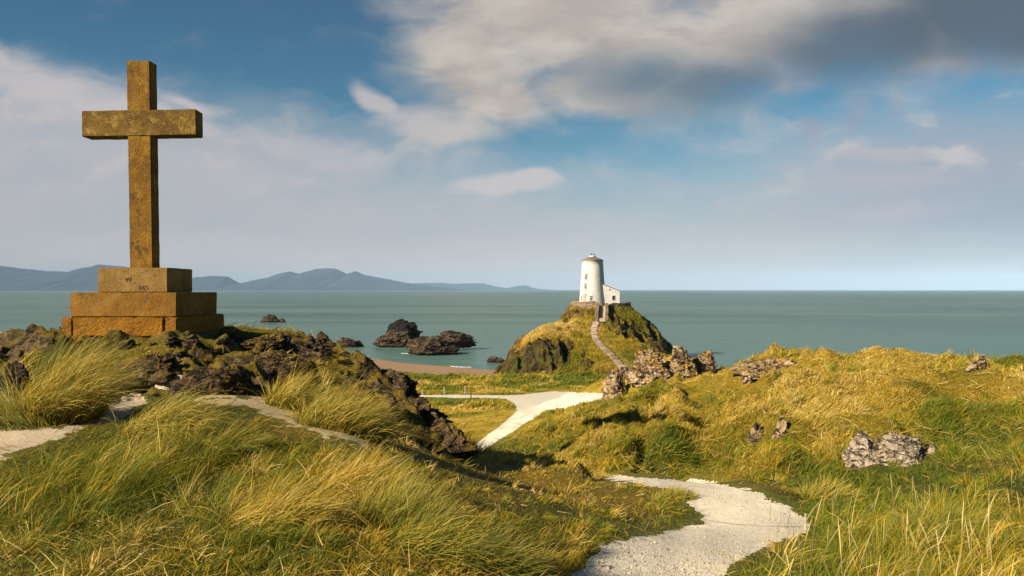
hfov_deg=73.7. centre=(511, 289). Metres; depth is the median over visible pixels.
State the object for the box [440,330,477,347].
sea rock
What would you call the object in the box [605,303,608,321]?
flank wall
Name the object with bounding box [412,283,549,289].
faint hills
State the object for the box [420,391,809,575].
path
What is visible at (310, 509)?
grass tuft
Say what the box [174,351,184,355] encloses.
rubble rock
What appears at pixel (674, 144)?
sky
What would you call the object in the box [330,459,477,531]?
grass tuft
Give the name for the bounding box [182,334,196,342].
rubble rock
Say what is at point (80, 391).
grass tuft
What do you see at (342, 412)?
grass tuft
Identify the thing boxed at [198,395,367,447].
worn trail
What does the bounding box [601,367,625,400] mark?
rock outcrop
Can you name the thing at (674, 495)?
grass tuft
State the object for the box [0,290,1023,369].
sea
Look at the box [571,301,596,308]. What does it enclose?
stone wall
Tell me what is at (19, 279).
distant hills
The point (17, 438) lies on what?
sandy trail
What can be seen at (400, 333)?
sea rock
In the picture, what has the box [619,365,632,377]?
rock outcrop
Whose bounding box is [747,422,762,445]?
rock outcrop
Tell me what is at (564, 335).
headland grass
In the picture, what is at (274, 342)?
rock outcrop
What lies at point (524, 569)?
grass tuft
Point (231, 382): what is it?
rock outcrop
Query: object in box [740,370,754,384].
rock outcrop
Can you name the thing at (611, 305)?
stone wall
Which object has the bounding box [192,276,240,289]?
headland hills
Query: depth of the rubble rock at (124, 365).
9.80 m
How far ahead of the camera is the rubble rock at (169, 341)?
11.70 m
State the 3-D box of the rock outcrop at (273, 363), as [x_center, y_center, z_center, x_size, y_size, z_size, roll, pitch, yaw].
[-3.553,1.405,10.467,1.316,0.944,0.649,0,0,0]
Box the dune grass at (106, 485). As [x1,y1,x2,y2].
[0,345,1023,575]
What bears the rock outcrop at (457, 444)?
on the ground at (16, 344)
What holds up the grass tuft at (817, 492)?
on the ground at (16, 344)
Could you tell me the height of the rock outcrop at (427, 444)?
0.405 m
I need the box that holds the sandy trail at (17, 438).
[0,375,198,459]
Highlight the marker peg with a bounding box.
[804,513,806,532]
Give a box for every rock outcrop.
[0,360,32,396]
[116,355,181,394]
[168,367,251,396]
[239,334,286,350]
[256,350,324,394]
[312,331,335,354]
[380,368,421,396]
[403,435,444,456]
[407,395,452,424]
[425,417,478,460]
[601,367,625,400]
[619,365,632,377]
[625,345,670,387]
[667,345,697,378]
[692,350,716,373]
[730,356,796,378]
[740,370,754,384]
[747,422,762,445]
[771,415,787,438]
[841,429,881,468]
[875,431,926,467]
[926,444,935,454]
[965,359,979,370]
[977,355,986,371]
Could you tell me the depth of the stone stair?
141.13 m
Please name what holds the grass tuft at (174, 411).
on the ground at (16, 344)
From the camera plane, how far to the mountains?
13314.47 m
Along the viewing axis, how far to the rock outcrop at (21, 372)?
8.96 m
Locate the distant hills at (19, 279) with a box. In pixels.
[0,264,204,290]
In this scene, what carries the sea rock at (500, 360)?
in the sea
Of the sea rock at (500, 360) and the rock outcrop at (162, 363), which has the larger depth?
the sea rock at (500, 360)
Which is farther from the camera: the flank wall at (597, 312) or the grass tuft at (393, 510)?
the flank wall at (597, 312)
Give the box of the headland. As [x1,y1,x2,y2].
[492,305,672,374]
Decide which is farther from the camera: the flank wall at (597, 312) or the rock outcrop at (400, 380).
the flank wall at (597, 312)
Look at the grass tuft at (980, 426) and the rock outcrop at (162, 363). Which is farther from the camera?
the grass tuft at (980, 426)
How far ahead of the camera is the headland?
121.67 m
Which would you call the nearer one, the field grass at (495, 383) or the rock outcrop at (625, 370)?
the rock outcrop at (625, 370)
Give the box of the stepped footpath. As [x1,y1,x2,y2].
[590,322,626,366]
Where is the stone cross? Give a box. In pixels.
[62,61,223,336]
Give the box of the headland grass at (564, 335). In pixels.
[521,305,672,374]
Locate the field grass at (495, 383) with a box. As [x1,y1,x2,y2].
[379,367,606,410]
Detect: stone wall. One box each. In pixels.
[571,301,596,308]
[608,302,630,308]
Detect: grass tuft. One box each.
[0,318,168,426]
[0,379,108,430]
[83,375,242,444]
[172,458,357,534]
[183,413,282,458]
[245,359,343,411]
[264,373,413,444]
[291,436,432,499]
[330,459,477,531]
[340,490,523,573]
[402,503,569,575]
[646,480,703,502]
[792,468,868,501]
[867,491,999,542]
[955,399,1007,434]
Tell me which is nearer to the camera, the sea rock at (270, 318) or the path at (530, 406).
the path at (530, 406)
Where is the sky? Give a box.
[0,0,1023,289]
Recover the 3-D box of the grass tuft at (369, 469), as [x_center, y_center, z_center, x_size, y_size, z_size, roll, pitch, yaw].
[-1.159,1.344,5.169,1.122,0.567,1.054,0,0,0]
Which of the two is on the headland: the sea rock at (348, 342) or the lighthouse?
the lighthouse
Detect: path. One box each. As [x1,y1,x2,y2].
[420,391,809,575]
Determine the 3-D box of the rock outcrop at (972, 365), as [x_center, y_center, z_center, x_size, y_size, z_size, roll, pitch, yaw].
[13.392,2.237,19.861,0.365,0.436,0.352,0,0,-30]
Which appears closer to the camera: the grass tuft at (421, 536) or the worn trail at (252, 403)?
the grass tuft at (421, 536)
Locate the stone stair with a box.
[599,306,605,321]
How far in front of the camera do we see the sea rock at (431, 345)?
166.82 m
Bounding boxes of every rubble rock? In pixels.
[110,362,130,373]
[117,339,135,349]
[148,371,175,383]
[151,352,161,355]
[164,336,181,345]
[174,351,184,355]
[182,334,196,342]
[182,339,204,348]
[215,336,230,344]
[255,342,268,350]
[327,380,338,385]
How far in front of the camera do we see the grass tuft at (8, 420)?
7.20 m
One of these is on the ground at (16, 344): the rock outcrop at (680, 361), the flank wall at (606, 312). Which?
the rock outcrop at (680, 361)
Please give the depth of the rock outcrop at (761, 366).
26.48 m
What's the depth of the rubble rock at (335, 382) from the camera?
11.71 m
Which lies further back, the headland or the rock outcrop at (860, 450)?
the headland
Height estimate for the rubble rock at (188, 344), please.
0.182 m
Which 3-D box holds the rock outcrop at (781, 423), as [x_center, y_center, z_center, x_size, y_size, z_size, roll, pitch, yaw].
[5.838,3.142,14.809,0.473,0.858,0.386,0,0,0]
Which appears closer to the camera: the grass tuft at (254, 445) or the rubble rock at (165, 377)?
the grass tuft at (254, 445)
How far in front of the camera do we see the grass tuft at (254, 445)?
6.38 m
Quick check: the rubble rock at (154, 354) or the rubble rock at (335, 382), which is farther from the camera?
the rubble rock at (335, 382)
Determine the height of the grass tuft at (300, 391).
0.825 m
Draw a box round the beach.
[370,358,499,375]
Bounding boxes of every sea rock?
[260,314,280,321]
[336,337,357,347]
[355,340,364,346]
[372,319,422,347]
[405,335,461,354]
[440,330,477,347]
[487,356,497,362]
[495,358,503,362]
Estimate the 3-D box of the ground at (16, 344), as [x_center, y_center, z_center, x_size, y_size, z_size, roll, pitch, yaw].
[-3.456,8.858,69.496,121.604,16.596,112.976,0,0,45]
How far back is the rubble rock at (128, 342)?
11.79 m
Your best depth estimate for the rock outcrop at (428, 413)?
12.20 m
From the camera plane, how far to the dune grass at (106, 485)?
5.05 m
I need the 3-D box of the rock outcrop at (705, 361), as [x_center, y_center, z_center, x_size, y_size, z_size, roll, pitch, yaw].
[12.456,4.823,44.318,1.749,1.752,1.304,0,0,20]
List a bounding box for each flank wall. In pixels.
[595,303,599,321]
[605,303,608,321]
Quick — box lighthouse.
[579,253,619,304]
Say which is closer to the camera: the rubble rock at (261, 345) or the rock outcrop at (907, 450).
the rock outcrop at (907, 450)
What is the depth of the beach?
134.12 m
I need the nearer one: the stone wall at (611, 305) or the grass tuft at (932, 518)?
the grass tuft at (932, 518)
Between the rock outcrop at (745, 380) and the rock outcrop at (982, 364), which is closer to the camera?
the rock outcrop at (982, 364)
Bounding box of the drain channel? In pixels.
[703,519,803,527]
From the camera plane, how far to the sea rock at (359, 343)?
191.57 m
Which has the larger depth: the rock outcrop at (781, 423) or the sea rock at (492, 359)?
the sea rock at (492, 359)
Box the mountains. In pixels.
[207,268,464,289]
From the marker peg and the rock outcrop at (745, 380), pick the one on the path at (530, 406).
the marker peg
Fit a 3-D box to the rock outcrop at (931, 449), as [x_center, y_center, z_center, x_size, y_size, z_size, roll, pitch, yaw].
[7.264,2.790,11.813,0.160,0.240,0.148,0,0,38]
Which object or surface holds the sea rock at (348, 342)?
in the sea
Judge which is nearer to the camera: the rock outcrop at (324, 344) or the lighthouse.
the rock outcrop at (324, 344)
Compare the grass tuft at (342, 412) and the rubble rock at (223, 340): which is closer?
the grass tuft at (342, 412)
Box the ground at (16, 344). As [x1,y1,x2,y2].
[0,324,1023,575]
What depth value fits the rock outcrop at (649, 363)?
42.77 m
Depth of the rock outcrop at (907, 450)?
11.85 m

